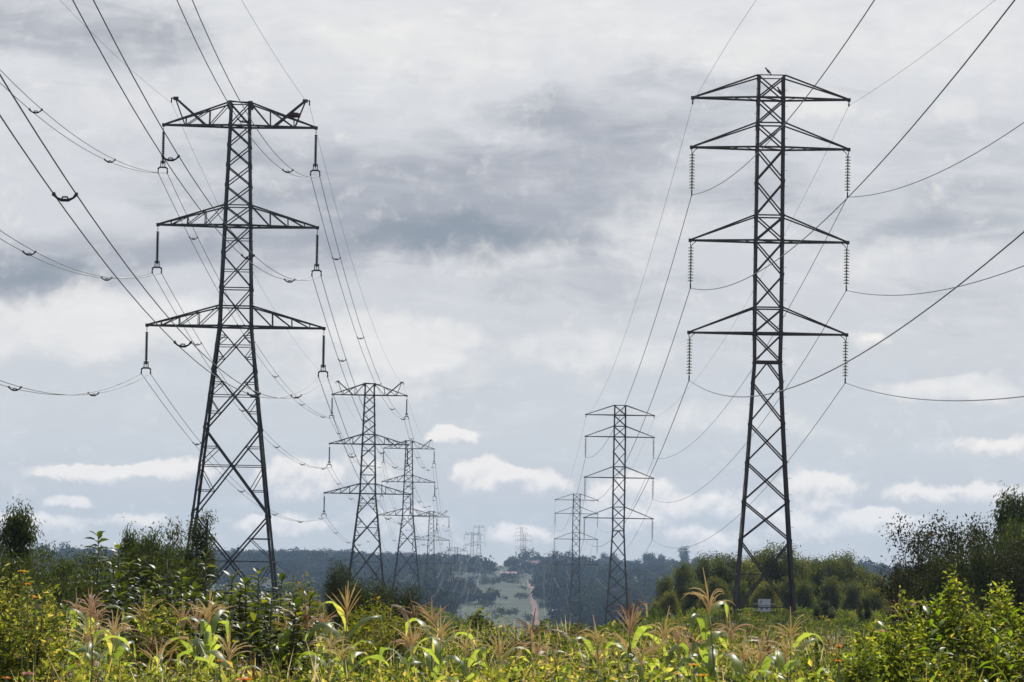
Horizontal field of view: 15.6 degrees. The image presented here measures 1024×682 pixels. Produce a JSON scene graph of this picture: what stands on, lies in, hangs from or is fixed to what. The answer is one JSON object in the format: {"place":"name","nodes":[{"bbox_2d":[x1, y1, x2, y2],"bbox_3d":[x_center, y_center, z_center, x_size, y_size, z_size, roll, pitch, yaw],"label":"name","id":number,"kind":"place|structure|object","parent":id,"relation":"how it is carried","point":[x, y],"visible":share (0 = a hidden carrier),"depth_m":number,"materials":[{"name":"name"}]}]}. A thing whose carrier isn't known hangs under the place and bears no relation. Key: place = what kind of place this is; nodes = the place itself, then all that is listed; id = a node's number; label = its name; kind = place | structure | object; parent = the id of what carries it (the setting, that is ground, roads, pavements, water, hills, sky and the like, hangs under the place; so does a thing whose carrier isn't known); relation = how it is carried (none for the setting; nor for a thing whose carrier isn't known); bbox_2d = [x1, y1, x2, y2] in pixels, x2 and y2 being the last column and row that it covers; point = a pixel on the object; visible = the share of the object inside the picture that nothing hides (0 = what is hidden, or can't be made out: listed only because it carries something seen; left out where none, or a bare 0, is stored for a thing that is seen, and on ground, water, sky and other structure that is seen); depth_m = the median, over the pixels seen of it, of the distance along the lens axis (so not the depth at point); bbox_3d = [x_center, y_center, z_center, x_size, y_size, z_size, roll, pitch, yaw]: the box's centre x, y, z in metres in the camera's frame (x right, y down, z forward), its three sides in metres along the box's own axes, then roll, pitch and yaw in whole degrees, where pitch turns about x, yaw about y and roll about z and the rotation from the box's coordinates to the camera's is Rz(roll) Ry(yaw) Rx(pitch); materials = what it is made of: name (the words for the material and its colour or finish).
{"place":"outdoors","nodes":[
{"label":"outdoors","id":0,"kind":"place"},
{"bbox_2d":[45,563,886,641],"bbox_3d":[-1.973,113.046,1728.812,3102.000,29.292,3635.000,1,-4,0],"label":"ground","id":1,"kind":"structure","parent":0,"point":[508,590],"depth_m":1607.43,"materials":[{"name":"grey"}]},
{"bbox_2d":[0,563,40,641],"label":"weedy bush","id":2,"kind":"object","parent":1,"relation":"on","point":[8,595],"visible":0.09,"depth_m":39.84,"materials":[{"name":"green plant"}]},
{"bbox_2d":[0,494,44,592],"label":"eucalyptus tree","id":3,"kind":"object","parent":1,"relation":"on","point":[17,535],"visible":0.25,"depth_m":67.73,"materials":[{"name":"green plant"}]},
{"bbox_2d":[0,571,70,681],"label":"weedy bush","id":4,"kind":"object","parent":1,"relation":"on","point":[10,656],"visible":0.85,"depth_m":26.77,"materials":[{"name":"green plant"}]},
{"bbox_2d":[0,547,88,641],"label":"bush","id":5,"kind":"object","parent":1,"relation":"on","point":[8,574],"visible":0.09,"depth_m":57.62,"materials":[{"name":"green plant"}]},
{"bbox_2d":[17,547,86,615],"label":"bush","id":6,"kind":"object","parent":1,"relation":"on","point":[49,579],"visible":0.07,"depth_m":63.77,"materials":[{"name":"green plant"}]},
{"bbox_2d":[23,582,90,680],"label":"weedy bush","id":7,"kind":"object","parent":1,"relation":"on","point":[56,621],"visible":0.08,"depth_m":30.87,"materials":[{"name":"green plant"}]},
{"bbox_2d":[42,547,117,606],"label":"bush","id":8,"kind":"object","parent":1,"relation":"on","point":[84,569],"visible":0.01,"depth_m":65.69,"materials":[{"name":"green plant"}]},
{"bbox_2d":[58,545,119,629],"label":"bush","id":9,"kind":"object","parent":1,"relation":"on","point":[83,587],"visible":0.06,"depth_m":62.73,"materials":[{"name":"green plant"}]},
{"bbox_2d":[54,609,129,681],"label":"maize plant","id":10,"kind":"object","parent":1,"relation":"on","point":[88,650],"visible":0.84,"depth_m":28.41,"materials":[{"name":"green plant"}]},
{"bbox_2d":[53,531,137,663],"bbox_3d":[-5.064,3.818,45.948,1.049,2.961,0.710,0,-4,15],"label":"broad leaved shrub","id":11,"kind":"object","parent":1,"relation":"on","point":[118,587],"visible":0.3,"depth_m":45.92,"materials":[{"name":"green plant"}]},
{"bbox_2d":[89,607,140,681],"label":"maize plant","id":12,"kind":"object","parent":1,"relation":"on","point":[119,649],"visible":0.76,"depth_m":28.97,"materials":[{"name":"green plant"}]},
{"bbox_2d":[84,542,151,643],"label":"broad leaved shrub","id":13,"kind":"object","parent":1,"relation":"on","point":[119,547],"visible":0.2,"depth_m":47.08,"materials":[{"name":"green plant"}]},
{"bbox_2d":[83,516,187,626],"bbox_3d":[-5.739,4.643,59.714,2.425,3.725,2.401,4,-5,-44],"label":"eucalyptus tree","id":14,"kind":"object","parent":1,"relation":"on","point":[146,547],"visible":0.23,"depth_m":59.75,"materials":[{"name":"green plant"}]},
{"bbox_2d":[111,564,194,646],"bbox_3d":[-4.013,3.760,41.830,0.742,2.511,0.972,-1,-4,24],"label":"broad leaved shrub","id":15,"kind":"object","parent":1,"relation":"on","point":[155,592],"visible":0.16,"depth_m":41.87,"materials":[{"name":"green plant"}]},
{"bbox_2d":[108,545,222,633],"bbox_3d":[-4.941,4.626,55.783,2.655,3.158,2.681,3,-4,-25],"label":"bush","id":16,"kind":"object","parent":1,"relation":"on","point":[189,571],"visible":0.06,"depth_m":55.76,"materials":[{"name":"green plant"}]},
{"bbox_2d":[109,586,234,681],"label":"weedy bush","id":17,"kind":"object","parent":1,"relation":"on","point":[166,627],"visible":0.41,"depth_m":32.78,"materials":[{"name":"green plant"}]},
{"bbox_2d":[142,569,221,679],"bbox_3d":[-3.253,3.451,36.842,0.843,2.408,0.962,1,-4,0],"label":"broad leaved shrub","id":18,"kind":"object","parent":1,"relation":"on","point":[194,586],"visible":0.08,"depth_m":36.81,"materials":[{"name":"green plant"}]},
{"bbox_2d":[173,508,224,607],"bbox_3d":[-5.075,4.611,59.831,1.154,3.890,1.394,3,-4,-27],"label":"bushy tree","id":19,"kind":"object","parent":1,"relation":"on","point":[201,538],"visible":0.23,"depth_m":59.84,"materials":[{"name":"green plant"}]},
{"bbox_2d":[171,595,233,680],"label":"maize plant","id":20,"kind":"object","parent":1,"relation":"on","point":[214,647],"visible":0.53,"depth_m":29.81,"materials":[{"name":"green plant"}]},
{"bbox_2d":[187,589,229,681],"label":"maize plant","id":21,"kind":"object","parent":1,"relation":"on","point":[211,627],"visible":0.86,"depth_m":28.81,"materials":[{"name":"green plant"}]},
{"bbox_2d":[186,569,258,675],"bbox_3d":[-2.719,3.322,34.871,0.805,2.389,0.880,1,-4,0],"label":"broad leaved shrub","id":22,"kind":"object","parent":1,"relation":"on","point":[223,592],"visible":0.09,"depth_m":34.87,"materials":[{"name":"green plant"}]},
{"bbox_2d":[191,625,258,681],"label":"maize plant","id":23,"kind":"object","parent":1,"relation":"on","point":[220,656],"visible":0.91,"depth_m":26.89,"materials":[{"name":"green plant"}]},
{"bbox_2d":[140,96,327,612],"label":"lattice pylon","id":24,"kind":"object","parent":1,"relation":"on","point":[251,327],"visible":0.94,"depth_m":183.43,"materials":[{"name":"metal"}]},
{"bbox_2d":[0,374,466,607],"bbox_3d":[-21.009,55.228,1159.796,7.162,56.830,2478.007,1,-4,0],"label":"twin power line","id":25,"kind":"object","parent":24,"relation":"hanging from","point":[16,389],"visible":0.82,"depth_m":187.00,"materials":[{"name":"metal"}]},
{"bbox_2d":[0,70,472,578],"bbox_3d":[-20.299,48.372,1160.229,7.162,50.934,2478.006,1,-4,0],"label":"twin power line","id":26,"kind":"object","parent":24,"relation":"hanging from","point":[37,112],"visible":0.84,"depth_m":186.99,"materials":[{"name":"metal"}]},
{"bbox_2d":[0,230,472,595],"bbox_3d":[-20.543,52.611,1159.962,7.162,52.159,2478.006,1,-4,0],"label":"twin power line","id":27,"kind":"object","parent":24,"relation":"hanging from","point":[30,254],"visible":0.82,"depth_m":184.16,"materials":[{"name":"metal"}]},
{"bbox_2d":[0,74,485,615],"bbox_3d":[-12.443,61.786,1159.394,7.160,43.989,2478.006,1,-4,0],"label":"twin power line","id":28,"kind":"object","parent":24,"relation":"hanging from","point":[60,200],"visible":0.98,"depth_m":87.84,"materials":[{"name":"metal"}]},
{"bbox_2d":[72,0,483,596],"bbox_3d":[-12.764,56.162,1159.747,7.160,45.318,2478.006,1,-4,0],"label":"twin power line","id":29,"kind":"object","parent":24,"relation":"hanging from","point":[176,158],"visible":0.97,"depth_m":111.95,"materials":[{"name":"metal"}]},
{"bbox_2d":[177,0,484,578],"bbox_3d":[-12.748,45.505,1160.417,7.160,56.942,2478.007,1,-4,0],"label":"twin power line","id":30,"kind":"object","parent":24,"relation":"hanging from","point":[245,121],"visible":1,"depth_m":173.17,"materials":[{"name":"metal"}]},
{"bbox_2d":[217,566,301,673],"bbox_3d":[-2.334,3.242,33.853,0.914,2.409,0.784,3,-4,-30],"label":"broad leaved shrub","id":31,"kind":"object","parent":1,"relation":"on","point":[262,603],"visible":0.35,"depth_m":33.66,"materials":[{"name":"green plant"}]},
{"bbox_2d":[216,592,308,681],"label":"broad leaved shrub","id":32,"kind":"object","parent":1,"relation":"on","point":[270,632],"visible":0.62,"depth_m":32.88,"materials":[{"name":"green plant"}]},
{"bbox_2d":[236,571,324,672],"bbox_3d":[-2.166,3.303,34.366,0.929,2.371,0.768,-1,-4,33],"label":"broad leaved shrub","id":33,"kind":"object","parent":1,"relation":"on","point":[282,577],"visible":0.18,"depth_m":34.39,"materials":[{"name":"green plant"}]},
{"bbox_2d":[261,611,323,680],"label":"maize plant","id":34,"kind":"object","parent":1,"relation":"on","point":[283,639],"visible":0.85,"depth_m":32.92,"materials":[{"name":"green plant"}]},
{"bbox_2d":[272,571,332,651],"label":"olive shrub","id":35,"kind":"object","parent":1,"relation":"on","point":[301,595],"visible":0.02,"depth_m":49.77,"materials":[{"name":"green plant"}]},
{"bbox_2d":[314,553,362,633],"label":"dark bush","id":36,"kind":"object","parent":1,"relation":"on","point":[335,583],"visible":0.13,"depth_m":77.76,"materials":[{"name":"green plant"}]},
{"bbox_2d":[321,636,367,681],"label":"maize plant","id":37,"kind":"object","parent":1,"relation":"on","point":[341,671],"visible":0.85,"depth_m":27.79,"materials":[{"name":"green plant"}]},
{"bbox_2d":[305,580,388,677],"bbox_3d":[-1.280,2.963,28.956,0.666,2.226,0.382,1,-4,-6],"label":"maize plant","id":38,"kind":"object","parent":1,"relation":"on","point":[341,612],"visible":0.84,"depth_m":29.03,"materials":[{"name":"green plant"}]},
{"bbox_2d":[316,620,387,681],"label":"olive shrub","id":39,"kind":"object","parent":1,"relation":"on","point":[360,649],"visible":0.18,"depth_m":32.80,"materials":[{"name":"green plant"}]},
{"bbox_2d":[329,572,384,635],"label":"dark bush","id":40,"kind":"object","parent":1,"relation":"on","point":[360,601],"visible":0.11,"depth_m":65.71,"materials":[{"name":"green plant"}]},
{"bbox_2d":[321,381,412,600],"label":"lattice pylon","id":41,"kind":"object","parent":1,"relation":"on","point":[365,394],"visible":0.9,"depth_m":374.63,"materials":[{"name":"metal"}]},
{"bbox_2d":[331,593,405,654],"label":"olive shrub","id":42,"kind":"object","parent":1,"relation":"on","point":[370,622],"visible":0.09,"depth_m":51.70,"materials":[{"name":"green plant"}]},
{"bbox_2d":[324,570,412,632],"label":"dark bush","id":43,"kind":"object","parent":1,"relation":"on","point":[376,590],"visible":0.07,"depth_m":69.65,"materials":[{"name":"green plant"}]},
{"bbox_2d":[354,600,447,667],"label":"olive shrub","id":44,"kind":"object","parent":1,"relation":"on","point":[393,635],"visible":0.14,"depth_m":43.72,"materials":[{"name":"green plant"}]},
{"bbox_2d":[379,575,430,632],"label":"dark bush","id":45,"kind":"object","parent":1,"relation":"on","point":[406,602],"visible":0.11,"depth_m":72.78,"materials":[{"name":"green plant"}]},
{"bbox_2d":[376,439,438,606],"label":"lattice pylon","id":46,"kind":"object","parent":1,"relation":"on","point":[403,518],"visible":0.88,"depth_m":552.33,"materials":[{"name":"metal"}]},
{"bbox_2d":[379,619,447,681],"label":"maize plant","id":47,"kind":"object","parent":1,"relation":"on","point":[402,659],"visible":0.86,"depth_m":29.37,"materials":[{"name":"green plant"}]},
{"bbox_2d":[405,597,449,677],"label":"maize plant","id":48,"kind":"object","parent":1,"relation":"on","point":[429,660],"visible":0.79,"depth_m":30.94,"materials":[{"name":"green plant"}]},
{"bbox_2d":[409,510,450,606],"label":"lattice pylon","id":49,"kind":"object","parent":1,"relation":"on","point":[433,554],"visible":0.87,"depth_m":794.36,"materials":[{"name":"metal"}]},
{"bbox_2d":[406,605,475,681],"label":"maize plant","id":50,"kind":"object","parent":1,"relation":"on","point":[437,655],"visible":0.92,"depth_m":28.89,"materials":[{"name":"green plant"}]},
{"bbox_2d":[440,621,489,681],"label":"maize plant","id":51,"kind":"object","parent":1,"relation":"on","point":[471,659],"visible":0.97,"depth_m":28.50,"materials":[{"name":"green plant"}]},
{"bbox_2d":[0,541,969,627],"bbox_3d":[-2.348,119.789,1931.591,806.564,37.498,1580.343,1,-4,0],"label":"hillside wood","id":52,"kind":"object","parent":1,"relation":"on","point":[298,563],"visible":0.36,"depth_m":1820.37,"materials":[{"name":"green plant"}]},
{"bbox_2d":[459,629,534,681],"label":"maize plant","id":53,"kind":"object","parent":1,"relation":"on","point":[506,654],"visible":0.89,"depth_m":28.80,"materials":[{"name":"green plant"}]},
{"bbox_2d":[451,570,559,624],"bbox_3d":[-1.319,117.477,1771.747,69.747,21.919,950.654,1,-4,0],"label":"hillside scrub","id":54,"kind":"object","parent":1,"relation":"on","point":[483,601],"visible":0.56,"depth_m":1678.53,"materials":[{"name":"green plant"}]},
{"bbox_2d":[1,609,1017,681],"bbox_3d":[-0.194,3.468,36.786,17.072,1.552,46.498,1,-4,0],"label":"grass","id":55,"kind":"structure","parent":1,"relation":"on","point":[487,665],"depth_m":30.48,"materials":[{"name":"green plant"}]},
{"bbox_2d":[39,604,990,681],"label":"weed undergrowth","id":56,"kind":"object","parent":1,"relation":"on","point":[489,651],"visible":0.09,"depth_m":44.42,"materials":[{"name":"green plant"}]},
{"bbox_2d":[12,609,1021,681],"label":"dry grass","id":57,"kind":"structure","parent":1,"relation":"on","point":[314,669],"depth_m":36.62,"materials":[{"name":"plant"}]},
{"bbox_2d":[14,644,1023,681],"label":"weed undergrowth","id":58,"kind":"object","parent":1,"relation":"on","point":[116,671],"visible":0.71,"depth_m":25.20,"materials":[{"name":"green plant"}]},
{"bbox_2d":[211,595,886,635],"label":"valley scrub","id":59,"kind":"object","parent":1,"relation":"on","point":[655,613],"visible":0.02,"depth_m":221.08,"materials":[{"name":"green plant"}]},
{"bbox_2d":[219,604,893,647],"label":"meadow growth","id":60,"kind":"object","parent":1,"relation":"on","point":[774,618],"visible":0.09,"depth_m":167.51,"materials":[{"name":"green plant"}]},
{"bbox_2d":[553,494,598,629],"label":"slender pylon","id":61,"kind":"object","parent":1,"relation":"on","point":[572,557],"visible":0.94,"depth_m":642.59,"materials":[{"name":"grey metal"}]},
{"bbox_2d":[571,615,619,680],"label":"maize plant","id":62,"kind":"object","parent":1,"relation":"on","point":[588,643],"visible":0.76,"depth_m":31.88,"materials":[{"name":"green plant"}]},
{"bbox_2d":[583,405,654,623],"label":"slender pylon","id":63,"kind":"object","parent":1,"relation":"on","point":[614,436],"visible":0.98,"depth_m":401.46,"materials":[{"name":"grey metal"}]},
{"bbox_2d":[605,604,653,679],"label":"maize plant","id":64,"kind":"object","parent":1,"relation":"on","point":[640,631],"visible":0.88,"depth_m":30.89,"materials":[{"name":"green plant"}]},
{"bbox_2d":[596,635,686,681],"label":"maize plant","id":65,"kind":"object","parent":1,"relation":"on","point":[640,672],"visible":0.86,"depth_m":27.88,"materials":[{"name":"green plant"}]},
{"bbox_2d":[639,606,689,681],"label":"maize plant","id":66,"kind":"object","parent":1,"relation":"on","point":[670,653],"visible":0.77,"depth_m":28.83,"materials":[{"name":"green plant"}]},
{"bbox_2d":[658,560,702,611],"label":"woodland tree","id":67,"kind":"object","parent":1,"relation":"on","point":[682,573],"visible":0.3,"depth_m":270.05,"materials":[{"name":"green plant"}]},
{"bbox_2d":[690,546,722,595],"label":"woodland tree","id":68,"kind":"object","parent":1,"relation":"on","point":[702,564],"visible":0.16,"depth_m":278.88,"materials":[{"name":"green plant"}]},
{"bbox_2d":[682,569,735,681],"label":"maize plant","id":69,"kind":"object","parent":1,"relation":"on","point":[710,659],"visible":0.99,"depth_m":25.97,"materials":[{"name":"green plant"}]},
{"bbox_2d":[694,575,732,609],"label":"woodland tree","id":70,"kind":"object","parent":1,"relation":"on","point":[714,587],"visible":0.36,"depth_m":235.25,"materials":[{"name":"green plant"}]},
{"bbox_2d":[707,551,751,605],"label":"woodland tree","id":71,"kind":"object","parent":1,"relation":"on","point":[727,575],"visible":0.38,"depth_m":260.93,"materials":[{"name":"green plant"}]},
{"bbox_2d":[716,629,777,681],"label":"maize plant","id":72,"kind":"object","parent":1,"relation":"on","point":[737,664],"visible":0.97,"depth_m":26.53,"materials":[{"name":"green plant"}]},
{"bbox_2d":[738,629,779,680],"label":"maize plant","id":73,"kind":"object","parent":1,"relation":"on","point":[765,664],"visible":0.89,"depth_m":26.95,"materials":[{"name":"green plant"}]},
{"bbox_2d":[749,578,782,609],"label":"woodland tree","id":74,"kind":"object","parent":1,"relation":"on","point":[769,593],"visible":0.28,"depth_m":235.15,"materials":[{"name":"green plant"}]},
{"bbox_2d":[686,74,850,618],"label":"slender pylon","id":75,"kind":"object","parent":1,"relation":"on","point":[780,333],"visible":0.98,"depth_m":175.35,"materials":[{"name":"grey metal"}]},
{"bbox_2d":[515,0,874,581],"bbox_3d":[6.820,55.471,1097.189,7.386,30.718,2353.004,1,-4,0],"label":"power line","id":76,"kind":"object","parent":75,"relation":"hanging from","point":[717,185],"visible":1,"depth_m":148.00,"materials":[{"name":"metal"}]},
{"bbox_2d":[515,0,1014,598],"bbox_3d":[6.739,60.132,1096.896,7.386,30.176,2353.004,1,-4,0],"label":"power line","id":77,"kind":"object","parent":75,"relation":"hanging from","point":[821,222],"visible":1,"depth_m":95.10,"materials":[{"name":"metal"}]},
{"bbox_2d":[515,231,1023,617],"bbox_3d":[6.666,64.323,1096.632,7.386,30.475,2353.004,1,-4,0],"label":"power line","id":78,"kind":"object","parent":75,"relation":"hanging from","point":[822,374],"visible":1,"depth_m":96.14,"materials":[{"name":"metal"}]},
{"bbox_2d":[756,540,805,599],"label":"woodland tree","id":79,"kind":"object","parent":1,"relation":"on","point":[779,567],"visible":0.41,"depth_m":261.03,"materials":[{"name":"green plant"}]},
{"bbox_2d":[753,606,823,681],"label":"maize plant","id":80,"kind":"object","parent":1,"relation":"on","point":[797,641],"visible":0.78,"depth_m":30.92,"materials":[{"name":"green plant"}]},
{"bbox_2d":[789,577,818,609],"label":"woodland tree","id":81,"kind":"object","parent":1,"relation":"on","point":[802,596],"visible":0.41,"depth_m":235.07,"materials":[{"name":"green plant"}]},
{"bbox_2d":[804,553,851,601],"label":"woodland tree","id":82,"kind":"object","parent":1,"relation":"on","point":[823,571],"visible":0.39,"depth_m":261.12,"materials":[{"name":"green plant"}]},
{"bbox_2d":[809,575,846,610],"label":"woodland tree","id":83,"kind":"object","parent":1,"relation":"on","point":[831,592],"visible":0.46,"depth_m":240.97,"materials":[{"name":"green plant"}]},
{"bbox_2d":[795,623,893,681],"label":"flowering bush","id":84,"kind":"object","parent":1,"relation":"on","point":[865,674],"visible":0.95,"depth_m":24.80,"materials":[{"name":"green plant"}]},
{"bbox_2d":[827,544,868,604],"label":"woodland tree","id":85,"kind":"object","parent":1,"relation":"on","point":[852,573],"visible":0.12,"depth_m":270.36,"materials":[{"name":"green plant"}]},
{"bbox_2d":[838,580,868,610],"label":"woodland tree","id":86,"kind":"object","parent":1,"relation":"on","point":[850,602],"visible":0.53,"depth_m":235.27,"materials":[{"name":"green plant"}]},
{"bbox_2d":[824,585,978,681],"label":"flowering bush","id":87,"kind":"object","parent":1,"relation":"on","point":[897,658],"visible":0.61,"depth_m":26.23,"materials":[{"name":"green plant"}]},
{"bbox_2d":[884,555,923,635],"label":"dark tree","id":88,"kind":"object","parent":1,"relation":"on","point":[908,581],"visible":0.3,"depth_m":87.78,"materials":[{"name":"green plant"}]},
{"bbox_2d":[873,510,962,624],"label":"dark tree","id":89,"kind":"object","parent":1,"relation":"on","point":[917,543],"visible":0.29,"depth_m":91.72,"materials":[{"name":"green plant"}]},
{"bbox_2d":[892,540,989,639],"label":"dark tree","id":90,"kind":"object","parent":1,"relation":"on","point":[941,577],"visible":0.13,"depth_m":83.75,"materials":[{"name":"green plant"}]},
{"bbox_2d":[912,639,985,681],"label":"flowering bush","id":91,"kind":"object","parent":1,"relation":"on","point":[957,678],"visible":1,"depth_m":21.88,"materials":[{"name":"green plant"}]},
{"bbox_2d":[879,563,1023,681],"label":"flowering bush","id":92,"kind":"object","parent":1,"relation":"on","point":[955,632],"visible":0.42,"depth_m":26.69,"materials":[{"name":"green plant"}]},
{"bbox_2d":[918,509,997,611],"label":"dark tree","id":93,"kind":"object","parent":1,"relation":"on","point":[951,543],"visible":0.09,"depth_m":95.78,"materials":[{"name":"green plant"}]},
{"bbox_2d":[925,531,1023,628],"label":"dark tree","id":94,"kind":"object","parent":1,"relation":"on","point":[982,579],"visible":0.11,"depth_m":85.75,"materials":[{"name":"green plant"}]},
{"bbox_2d":[930,519,1023,621],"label":"dark tree","id":95,"kind":"object","parent":1,"relation":"on","point":[973,552],"visible":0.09,"depth_m":89.77,"materials":[{"name":"green plant"}]},
{"bbox_2d":[969,579,1023,663],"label":"flowering bush","id":96,"kind":"object","parent":1,"relation":"on","point":[998,606],"visible":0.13,"depth_m":27.79,"materials":[{"name":"green plant"}]},
{"bbox_2d":[976,532,1023,627],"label":"dark tree","id":97,"kind":"object","parent":1,"relation":"on","point":[1018,586],"visible":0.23,"depth_m":83.75,"materials":[{"name":"green plant"}]},
{"bbox_2d":[981,511,1023,608],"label":"eucalyptus tree","id":98,"kind":"object","parent":1,"relation":"on","point":[1016,529],"visible":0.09,"depth_m":107.56,"materials":[{"name":"green plant"}]},
{"bbox_2d":[984,483,1023,549],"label":"eucalyptus tree","id":99,"kind":"object","parent":1,"relation":"on","point":[1015,505],"visible":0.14,"depth_m":117.72,"materials":[{"name":"green plant"}]},
{"bbox_2d":[0,0,1023,566],"label":"sky","id":100,"kind":"structure","parent":0,"point":[500,173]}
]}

